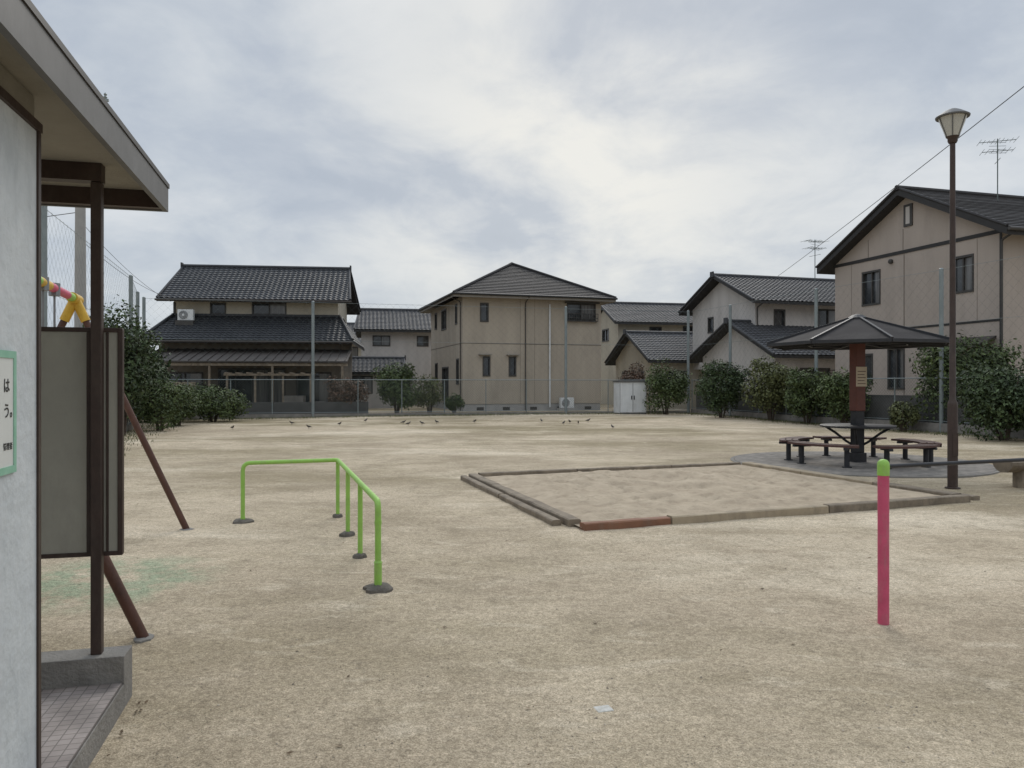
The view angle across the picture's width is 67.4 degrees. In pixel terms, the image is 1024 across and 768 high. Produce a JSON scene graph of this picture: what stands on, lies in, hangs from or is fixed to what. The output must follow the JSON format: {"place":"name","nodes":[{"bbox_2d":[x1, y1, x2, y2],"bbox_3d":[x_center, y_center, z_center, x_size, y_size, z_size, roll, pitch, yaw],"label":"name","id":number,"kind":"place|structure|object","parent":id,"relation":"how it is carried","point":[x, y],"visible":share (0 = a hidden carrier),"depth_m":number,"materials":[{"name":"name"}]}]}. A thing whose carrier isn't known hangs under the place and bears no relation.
{"place":"outdoors","nodes":[
{"label":"outdoors","id":0,"kind":"place"},
{"bbox_2d":[41,276,59,326],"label":"chains","id":1,"kind":"object","parent":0,"point":[53,294],"visible":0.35,"depth_m":7.20,"materials":[{"name":"metal"}]},
{"bbox_2d":[159,343,351,401],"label":"ground floor","id":2,"kind":"structure","parent":0,"point":[334,370],"depth_m":40.69,"materials":[{"name":"paint"}]},
{"bbox_2d":[171,370,318,401],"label":"ground floor windows","id":3,"kind":"structure","parent":2,"relation":"in","point":[301,391],"depth_m":40.62,"materials":[{"name":"glass"}]},
{"bbox_2d":[170,368,331,401],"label":"ground floor window frames","id":4,"kind":"structure","parent":2,"relation":"attached to","point":[219,369],"depth_m":40.59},
{"bbox_2d":[151,348,351,362],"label":"veranda roof","id":5,"kind":"structure","parent":2,"relation":"attached to","point":[230,354],"depth_m":39.00,"materials":[{"name":"metal"}]},
{"bbox_2d":[191,370,329,401],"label":"ground floor curtained sashes","id":6,"kind":"object","parent":2,"relation":"on","point":[277,384],"visible":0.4,"depth_m":40.78,"materials":[{"name":"grey glass"}]},
{"bbox_2d":[174,301,346,323],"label":"wall","id":7,"kind":"structure","parent":0,"point":[302,308],"depth_m":42.25,"materials":[{"name":"beige paint"}]},
{"bbox_2d":[173,302,285,313],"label":"floor window frames","id":8,"kind":"structure","parent":7,"relation":"attached to","point":[253,303],"depth_m":41.99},
{"bbox_2d":[212,304,268,313],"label":"floor windows","id":9,"kind":"structure","parent":7,"relation":"in","point":[258,309],"depth_m":42.13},
{"bbox_2d":[158,267,349,299],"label":"roof","id":10,"kind":"structure","parent":7,"relation":"on","point":[245,283],"depth_m":42.84,"materials":[{"name":"tile"}]},
{"bbox_2d":[156,274,359,314],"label":"roof fascia","id":11,"kind":"structure","parent":10,"relation":"attached to","point":[351,310],"depth_m":41.73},
{"bbox_2d":[148,316,363,347],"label":"roof","id":12,"kind":"structure","parent":7,"relation":"attached to","point":[284,328],"depth_m":40.70,"materials":[{"name":"tile"}]},
{"bbox_2d":[146,313,353,340],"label":"roof hips","id":13,"kind":"object","parent":12,"relation":"on","point":[265,315],"visible":0.87,"depth_m":41.85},
{"bbox_2d":[151,339,364,350],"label":"roof fascia","id":14,"kind":"structure","parent":12,"relation":"attached to","point":[357,345],"depth_m":39.74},
{"bbox_2d":[149,298,351,342],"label":"gutters","id":15,"kind":"object","parent":14,"relation":"attached to","point":[230,341],"visible":0.78,"depth_m":40.06,"materials":[{"name":"brown metal"}]},
{"bbox_2d":[156,262,360,311],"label":"roof ridge","id":16,"kind":"structure","parent":7,"relation":"on","point":[182,265],"depth_m":44.56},
{"bbox_2d":[352,358,403,371],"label":"outbuilding roof","id":17,"kind":"structure","parent":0,"point":[364,365],"depth_m":50.14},
{"bbox_2d":[352,355,405,367],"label":"outbuilding roof ridge","id":18,"kind":"structure","parent":0,"point":[387,357],"depth_m":51.21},
{"bbox_2d":[31,0,1023,349],"label":"sky","id":19,"kind":"structure","parent":0,"point":[627,150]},
{"bbox_2d":[41,404,1023,767],"bbox_3d":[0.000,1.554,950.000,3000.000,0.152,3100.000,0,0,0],"label":"ground","id":20,"kind":"structure","parent":0,"point":[711,626],"depth_m":5.41,"materials":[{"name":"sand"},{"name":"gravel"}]},
{"bbox_2d":[41,683,121,767],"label":"tiled platform","id":21,"kind":"structure","parent":20,"relation":"on","point":[71,717],"depth_m":3.41,"materials":[{"name":"tile"}]},
{"bbox_2d":[0,99,35,767],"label":"walls","id":22,"kind":"structure","parent":21,"relation":"on","point":[18,487],"depth_m":2.77,"materials":[{"name":"paint"}]},
{"bbox_2d":[0,357,12,468],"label":"poster","id":23,"kind":"object","parent":22,"relation":"attached to","point":[6,423],"visible":1,"depth_m":2.64,"materials":[{"name":"paper"}]},
{"bbox_2d":[0,350,16,475],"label":"poster tape","id":24,"kind":"object","parent":22,"relation":"attached to","point":[13,467],"visible":1,"depth_m":2.70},
{"bbox_2d":[0,85,42,767],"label":"wall trim","id":25,"kind":"structure","parent":22,"relation":"attached to","point":[17,107],"depth_m":2.93,"materials":[{"name":"brown paint"}]},
{"bbox_2d":[0,33,142,189],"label":"soffit","id":26,"kind":"structure","parent":25,"relation":"on","point":[67,135],"depth_m":3.27,"materials":[{"name":"paint"}]},
{"bbox_2d":[0,0,167,211],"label":"roof fascia","id":27,"kind":"structure","parent":26,"relation":"on","point":[23,32],"depth_m":2.77,"materials":[{"name":"paint"}]},
{"bbox_2d":[22,0,169,188],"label":"roof edge cap","id":28,"kind":"object","parent":27,"relation":"attached to","point":[37,15],"visible":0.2,"depth_m":2.88,"materials":[{"name":"metal"}]},
{"bbox_2d":[41,160,160,209],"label":"eave beam","id":29,"kind":"structure","parent":26,"relation":"attached to","point":[69,171],"depth_m":4.25,"materials":[{"name":"brown paint"}]},
{"bbox_2d":[41,645,131,767],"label":"platform kerb","id":30,"kind":"structure","parent":20,"relation":"on","point":[75,667],"depth_m":3.76,"materials":[{"name":"concrete"}]},
{"bbox_2d":[90,182,103,654],"bbox_3d":[-2.079,0.171,3.849,0.050,2.358,0.050,0,0,-14],"label":"post","id":31,"kind":"object","parent":30,"relation":"on","point":[96,418],"visible":1,"depth_m":3.83,"materials":[{"name":"brown paint"}]},
{"bbox_2d":[41,327,123,558],"bbox_3d":[-2.506,0.292,3.790,1.077,1.155,0.037,0,0,-14],"label":"screen frame","id":32,"kind":"object","parent":31,"relation":"attached to","point":[120,551],"visible":0.84,"depth_m":3.89,"materials":[{"name":"metal"}]},
{"bbox_2d":[41,331,117,553],"bbox_3d":[-2.516,0.292,3.787,1.055,1.115,0.019,0,0,-14],"label":"screen panel","id":33,"kind":"object","parent":32,"relation":"in","point":[63,442],"visible":0.56,"depth_m":3.85,"materials":[{"name":"metal"}]},
{"bbox_2d":[41,206,139,431],"bbox_3d":[-12.202,-0.970,22.889,0.647,5.740,22.982,0,0,-20],"label":"chain link fence","id":34,"kind":"object","parent":20,"relation":"on","point":[44,259],"visible":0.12,"depth_m":17.92,"materials":[{"name":"metal"}]},
{"bbox_2d":[74,93,108,326],"bbox_3d":[-14.012,-3.850,24.783,1.800,11.500,0.840,0,0,-10],"label":"utility pole","id":35,"kind":"object","parent":20,"relation":"on","point":[80,221],"visible":0.16,"depth_m":24.87,"materials":[{"name":"concrete"}]},
{"bbox_2d":[57,319,189,637],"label":"legs","id":36,"kind":"object","parent":20,"relation":"on","point":[121,594],"visible":0.43,"depth_m":8.04,"materials":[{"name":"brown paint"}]},
{"bbox_2d":[59,292,89,322],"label":"joint collars","id":37,"kind":"object","parent":36,"relation":"on","point":[76,305],"visible":0.77,"depth_m":8.09,"materials":[{"name":"yellow paint"}]},
{"bbox_2d":[82,294,170,435],"bbox_3d":[-12.176,-0.532,23.775,2.571,4.383,2.710,0,0,0],"label":"evergreen tree","id":38,"kind":"object","parent":20,"relation":"on","point":[134,378],"visible":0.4,"depth_m":23.64,"materials":[{"name":"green plant"}]},
{"bbox_2d":[127,326,172,422],"bbox_3d":[-13.597,-0.235,26.975,3.006,3.799,3.151,0,0,22],"label":"evergreen tree","id":39,"kind":"object","parent":20,"relation":"on","point":[159,375],"visible":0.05,"depth_m":27.36,"materials":[{"name":"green plant"}]},
{"bbox_2d":[137,348,180,421],"bbox_3d":[-15.154,-0.210,31.008,2.920,3.731,2.974,0,0,0],"label":"evergreen tree","id":40,"kind":"object","parent":20,"relation":"on","point":[168,364],"visible":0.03,"depth_m":31.57,"materials":[{"name":"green plant"}]},
{"bbox_2d":[132,379,194,430],"bbox_3d":[-12.240,0.677,26.651,2.024,1.995,1.981,0,0,0],"label":"azalea shrub","id":41,"kind":"object","parent":20,"relation":"on","point":[159,406],"visible":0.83,"depth_m":26.37,"materials":[{"name":"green plant"}]},
{"bbox_2d":[161,382,204,425],"bbox_3d":[-12.996,0.753,29.693,2.040,1.829,1.925,0,0,34],"label":"azalea shrub","id":42,"kind":"object","parent":20,"relation":"on","point":[189,412],"visible":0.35,"depth_m":29.54,"materials":[{"name":"green plant"}]},
{"bbox_2d":[180,380,251,421],"bbox_3d":[-12.733,0.743,32.279,3.172,1.811,2.498,0,0,0],"label":"azalea shrub","id":43,"kind":"object","parent":20,"relation":"on","point":[223,407],"visible":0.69,"depth_m":32.09,"materials":[{"name":"green plant"}]},
{"bbox_2d":[163,362,347,401],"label":"veranda posts","id":44,"kind":"object","parent":20,"relation":"on","point":[272,365],"visible":0.32,"depth_m":37.86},
{"bbox_2d":[195,372,315,401],"bbox_3d":[-13.650,0.620,37.007,8.100,2.360,1.300,0,0,-7],"label":"garden pergola","id":45,"kind":"object","parent":20,"relation":"on","point":[227,374],"visible":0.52,"depth_m":36.87,"materials":[{"name":"brown wood"}]},
{"bbox_2d":[199,402,367,414],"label":"block wall","id":46,"kind":"structure","parent":20,"relation":"on","point":[322,406],"depth_m":35.98,"materials":[{"name":"concrete"}]},
{"bbox_2d":[233,458,392,593],"bbox_3d":[-2.090,1.298,7.478,1.262,0.804,3.680,0,0,-19],"label":"green low handrail","id":47,"kind":"object","parent":20,"relation":"on","point":[378,585],"visible":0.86,"depth_m":7.20,"materials":[{"name":"metal"}]},
{"bbox_2d":[323,376,370,403],"bbox_3d":[-7.968,0.587,37.023,2.013,2.011,1.923,0,0,-35],"label":"reddish shrub","id":48,"kind":"object","parent":20,"relation":"on","point":[352,392],"visible":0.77,"depth_m":36.72,"materials":[{"name":"brown plant"}]},
{"bbox_2d":[352,375,396,407],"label":"outbuilding","id":49,"kind":"structure","parent":20,"relation":"on","point":[377,403],"depth_m":49.25,"materials":[{"name":"white paint"}]},
{"bbox_2d":[361,332,430,405],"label":"walls","id":50,"kind":"structure","parent":20,"relation":"on","point":[412,351],"depth_m":54.55,"materials":[{"name":"white paint"}]},
{"bbox_2d":[354,310,430,329],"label":"roof","id":51,"kind":"structure","parent":50,"relation":"on","point":[365,320],"depth_m":55.39,"materials":[{"name":"grey tile"}]},
{"bbox_2d":[354,328,430,337],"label":"roof fascia","id":52,"kind":"structure","parent":51,"relation":"attached to","point":[357,330],"depth_m":53.84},
{"bbox_2d":[371,362,420,412],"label":"garden tree","id":53,"kind":"object","parent":20,"relation":"on","point":[387,387],"visible":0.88,"depth_m":39.59,"materials":[{"name":"green plant"}]},
{"bbox_2d":[142,297,689,419],"bbox_3d":[-3.465,-0.995,36.959,26.388,5.790,0.208,0,0,-14],"label":"back chain link fence","id":54,"kind":"object","parent":20,"relation":"on","point":[312,395],"visible":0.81,"depth_m":36.46,"materials":[{"name":"metal"}]},
{"bbox_2d":[414,373,445,410],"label":"garden shrub","id":55,"kind":"object","parent":20,"relation":"on","point":[429,386],"visible":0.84,"depth_m":40.78,"materials":[{"name":"green plant"}]},
{"bbox_2d":[443,393,464,412],"bbox_3d":[-3.022,0.982,39.899,1.227,1.144,0.795,0,0,0],"label":"garden shrub","id":56,"kind":"object","parent":20,"relation":"on","point":[449,404],"visible":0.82,"depth_m":39.74,"materials":[{"name":"green plant"}]},
{"bbox_2d":[433,402,599,410],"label":"foundation","id":57,"kind":"object","parent":20,"relation":"on","point":[471,407],"visible":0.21,"depth_m":43.12,"materials":[{"name":"concrete"}]},
{"bbox_2d":[431,297,600,403],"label":"walls","id":58,"kind":"structure","parent":57,"relation":"on","point":[510,328],"depth_m":43.23,"materials":[{"name":"beige paint"}]},
{"bbox_2d":[436,304,579,397],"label":"window pane","id":59,"kind":"structure","parent":58,"relation":"in","point":[573,308],"depth_m":42.95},
{"bbox_2d":[434,303,595,399],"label":"window frame","id":60,"kind":"structure","parent":58,"relation":"attached to","point":[457,359],"depth_m":43.91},
{"bbox_2d":[419,262,616,308],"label":"roof ridge","id":61,"kind":"structure","parent":58,"relation":"on","point":[497,270],"depth_m":45.09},
{"bbox_2d":[457,265,613,297],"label":"roof","id":62,"kind":"structure","parent":58,"relation":"on","point":[512,279],"depth_m":44.00,"materials":[{"name":"tile"}]},
{"bbox_2d":[420,294,615,313],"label":"roof fascia","id":63,"kind":"structure","parent":62,"relation":"attached to","point":[446,300],"depth_m":43.26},
{"bbox_2d":[418,292,617,311],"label":"gutter","id":64,"kind":"object","parent":63,"relation":"attached to","point":[521,295],"visible":1,"depth_m":42.56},
{"bbox_2d":[549,304,550,406],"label":"white duct","id":65,"kind":"object","parent":58,"relation":"attached to","point":[549,356],"visible":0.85,"depth_m":43.34,"materials":[{"name":"plastic"}]},
{"bbox_2d":[565,301,599,321],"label":"window guard","id":66,"kind":"object","parent":58,"relation":"attached to","point":[576,317],"visible":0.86,"depth_m":43.87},
{"bbox_2d":[613,381,646,413],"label":"white storage shed","id":67,"kind":"structure","parent":20,"relation":"on","point":[630,397],"depth_m":38.38,"materials":[{"name":"metal"}]},
{"bbox_2d":[617,361,648,396],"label":"reddish shrub","id":68,"kind":"object","parent":20,"relation":"on","point":[633,375],"visible":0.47,"depth_m":41.41,"materials":[{"name":"brown plant"}]},
{"bbox_2d":[600,311,692,404],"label":"walls","id":69,"kind":"structure","parent":20,"relation":"on","point":[609,345],"depth_m":56.60,"materials":[{"name":"beige paint"}]},
{"bbox_2d":[601,301,684,321],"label":"roof ridge","id":70,"kind":"structure","parent":69,"relation":"on","point":[618,302],"depth_m":58.44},
{"bbox_2d":[604,329,701,408],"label":"cream gabled annex","id":71,"kind":"object","parent":20,"relation":"on","point":[620,351],"visible":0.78,"depth_m":49.00,"materials":[{"name":"paint"}]},
{"bbox_2d":[643,355,691,413],"bbox_3d":[7.773,0.078,38.398,2.548,3.002,2.364,0,0,0],"label":"camellia tree","id":72,"kind":"object","parent":20,"relation":"on","point":[675,388],"visible":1,"depth_m":38.12,"materials":[{"name":"green plant"}]},
{"bbox_2d":[461,462,979,530],"bbox_3d":[2.700,1.577,11.774,6.360,0.222,4.987,0,0,-21],"label":"sandbox","id":73,"kind":"object","parent":20,"relation":"on","point":[601,498],"visible":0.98,"depth_m":10.73,"materials":[{"name":"sand"}]},
{"bbox_2d":[694,356,752,417],"bbox_3d":[9.653,0.171,35.141,2.799,2.851,2.497,0,0,0],"label":"camellia tree","id":74,"kind":"object","parent":20,"relation":"on","point":[726,390],"visible":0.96,"depth_m":34.68,"materials":[{"name":"green plant"}]},
{"bbox_2d":[740,354,795,420],"bbox_3d":[11.098,0.163,32.962,2.278,2.929,2.246,0,0,43],"label":"camellia tree","id":75,"kind":"object","parent":20,"relation":"on","point":[771,379],"visible":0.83,"depth_m":32.70,"materials":[{"name":"green plant"}]},
{"bbox_2d":[782,366,829,423],"bbox_3d":[11.946,0.464,30.685,2.156,2.365,2.039,0,0,24],"label":"camellia tree","id":76,"kind":"object","parent":20,"relation":"on","point":[797,397],"visible":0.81,"depth_m":30.35,"materials":[{"name":"green plant"}]},
{"bbox_2d":[809,367,876,422],"bbox_3d":[12.468,0.470,28.858,2.418,2.372,1.967,0,0,0],"label":"camellia tree","id":77,"kind":"object","parent":20,"relation":"on","point":[834,392],"visible":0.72,"depth_m":28.59,"materials":[{"name":"green plant"}]},
{"bbox_2d":[691,256,1023,438],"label":"chain link fence","id":78,"kind":"object","parent":20,"relation":"on","point":[941,426],"visible":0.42,"depth_m":27.44,"materials":[{"name":"metal"}]},
{"bbox_2d":[696,392,1019,427],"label":"concrete block wall","id":79,"kind":"structure","parent":20,"relation":"on","point":[876,409],"depth_m":28.16,"materials":[{"name":"concrete"}]},
{"bbox_2d":[730,314,999,477],"bbox_3d":[7.060,0.110,15.700,5.000,3.080,5.000,0,0,-17],"label":"umbrella shelter with bench ring","id":80,"kind":"object","parent":20,"relation":"on","point":[856,335],"visible":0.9,"depth_m":15.34,"materials":[{"name":"red-brown wood"},{"name":"dark steel"},{"name":"grey roofing"}]},
{"bbox_2d":[887,401,920,431],"bbox_3d":[13.321,1.121,26.151,1.043,1.111,0.994,0,0,0],"label":"shrub","id":81,"kind":"object","parent":20,"relation":"on","point":[901,414],"visible":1,"depth_m":26.00,"materials":[{"name":"green plant"}]},
{"bbox_2d":[877,458,1023,624],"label":"horizontal exercise bar","id":82,"kind":"object","parent":20,"relation":"on","point":[884,466],"visible":0.91,"depth_m":5.14,"materials":[{"name":"pink paint"}]},
{"bbox_2d":[935,108,970,488],"bbox_3d":[6.770,-1.265,11.800,0.480,5.930,0.480,0,0,0],"label":"street lamp","id":83,"kind":"object","parent":20,"relation":"on","point":[951,121],"visible":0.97,"depth_m":11.76,"materials":[{"name":"metal"}]},
{"bbox_2d":[909,330,1023,422],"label":"garden tree","id":84,"kind":"object","parent":20,"relation":"on","point":[930,370],"visible":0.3,"depth_m":25.64,"materials":[{"name":"green plant"}]},
{"bbox_2d":[948,359,1023,440],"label":"round hedge shrub","id":85,"kind":"object","parent":20,"relation":"on","point":[994,399],"visible":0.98,"depth_m":21.66,"materials":[{"name":"green plant"}]},
{"bbox_2d":[993,462,1023,487],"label":"half log bench","id":86,"kind":"object","parent":20,"relation":"on","point":[1016,469],"visible":0.78,"depth_m":11.88,"materials":[{"name":"brown wood"}]},
{"bbox_3d":[21.007,1.550,32.860,9.960,0.700,8.660,0,0,-16],"label":"foundation","id":87,"kind":"object","parent":20,"relation":"on","visible":0},
{"bbox_2d":[835,198,1023,394],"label":"walls","id":88,"kind":"structure","parent":87,"relation":"on","point":[889,233],"depth_m":30.57,"materials":[{"name":"beige"}]},
{"bbox_2d":[903,203,912,226],"bbox_3d":[16.197,-6.900,31.402,0.048,0.900,0.450,0,0,-16],"label":"gable vent frame","id":89,"kind":"object","parent":88,"relation":"attached to","point":[911,215],"visible":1,"depth_m":31.38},
{"bbox_2d":[861,253,973,389],"bbox_3d":[19.036,-1.950,29.727,10.478,5.960,4.718,0,0,27],"label":"window frame","id":90,"kind":"structure","parent":88,"relation":"attached to","point":[963,257],"depth_m":32.44,"materials":[{"name":"metal"}]},
{"bbox_2d":[834,230,1001,359],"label":"trim bands","id":91,"kind":"object","parent":88,"relation":"attached to","point":[992,232],"depth_m":29.69,"materials":[{"name":"wood"}]},
{"bbox_2d":[865,257,975,386],"bbox_3d":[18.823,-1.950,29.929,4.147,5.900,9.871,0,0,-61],"label":"window pane","id":92,"kind":"structure","parent":88,"relation":"in","point":[958,288],"depth_m":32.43,"materials":[{"name":"glass"}]},
{"bbox_2d":[817,190,1023,274],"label":"roof fascia","id":93,"kind":"structure","parent":88,"relation":"on","point":[869,224],"depth_m":32.30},
{"bbox_2d":[1000,230,1017,358],"bbox_3d":[17.413,-1.994,26.890,0.080,6.787,0.675,0,0,-16],"label":"downpipe","id":94,"kind":"object","parent":93,"relation":"attached to","point":[1001,287],"visible":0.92,"depth_m":27.15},
{"bbox_2d":[910,190,1023,226],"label":"roof","id":95,"kind":"structure","parent":88,"relation":"on","point":[1009,211],"depth_m":30.20,"materials":[{"name":"tile"}]},
{"bbox_2d":[978,139,1016,200],"bbox_3d":[19.600,-8.650,31.000,1.318,2.500,0.900,0,0,20],"label":"tv antenna","id":96,"kind":"object","parent":95,"relation":"on","point":[997,142],"visible":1,"depth_m":30.98,"materials":[{"name":"metal"}]},
{"bbox_2d":[124,412,1017,454],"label":"grass","id":97,"kind":"structure","parent":0,"point":[695,413],"depth_m":33.88,"materials":[{"name":"green plant"}]},
{"bbox_2d":[602,303,692,322],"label":"roof","id":98,"kind":"structure","parent":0,"point":[640,312],"depth_m":56.52,"materials":[{"name":"grey tile"}]},
{"bbox_2d":[601,307,692,324],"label":"roof fascia","id":99,"kind":"structure","parent":98,"relation":"attached to","point":[648,322],"depth_m":54.88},
{"bbox_2d":[693,283,834,369],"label":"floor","id":100,"kind":"structure","parent":0,"point":[719,295],"depth_m":43.90,"materials":[{"name":"white paint"}]},
{"bbox_2d":[678,271,834,312],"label":"roof ridge","id":101,"kind":"structure","parent":100,"relation":"on","point":[713,274],"depth_m":45.76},
{"bbox_2d":[710,310,826,331],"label":"floor windows","id":102,"kind":"structure","parent":100,"relation":"in","point":[821,316],"depth_m":43.33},
{"bbox_2d":[707,309,834,332],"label":"floor window frames","id":103,"kind":"structure","parent":100,"relation":"attached to","point":[783,310],"depth_m":43.43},
{"bbox_2d":[718,276,834,301],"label":"roof","id":104,"kind":"structure","parent":100,"relation":"on","point":[762,288],"depth_m":44.13,"materials":[{"name":"grey tile"}]},
{"bbox_2d":[679,277,834,315],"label":"roof fascia","id":105,"kind":"structure","parent":104,"relation":"attached to","point":[709,286],"depth_m":45.36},
{"bbox_2d":[732,322,834,354],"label":"roof","id":106,"kind":"structure","parent":100,"relation":"attached to","point":[760,333],"depth_m":41.04,"materials":[{"name":"grey tile"}]},
{"bbox_2d":[690,318,774,356],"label":"ridge tiles","id":107,"kind":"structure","parent":106,"relation":"on","point":[726,321],"depth_m":42.01,"materials":[{"name":"grey tile"}]},
{"bbox_2d":[690,323,834,362],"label":"roof fascia","id":108,"kind":"structure","parent":106,"relation":"attached to","point":[696,356],"depth_m":42.66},
{"bbox_2d":[703,329,834,391],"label":"ground floor","id":109,"kind":"structure","parent":0,"point":[714,352],"depth_m":41.24,"materials":[{"name":"white paint"}]},
{"bbox_2d":[815,185,1023,267],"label":"roof ridge","id":110,"kind":"structure","parent":0,"point":[906,189],"depth_m":31.80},
{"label":"utility pole","id":111,"kind":"object","parent":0,"visible":0},
{"bbox_2d":[778,86,1023,275],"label":"overhead cable","id":112,"kind":"object","parent":111,"relation":"attached to","point":[918,169],"visible":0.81,"depth_m":32.76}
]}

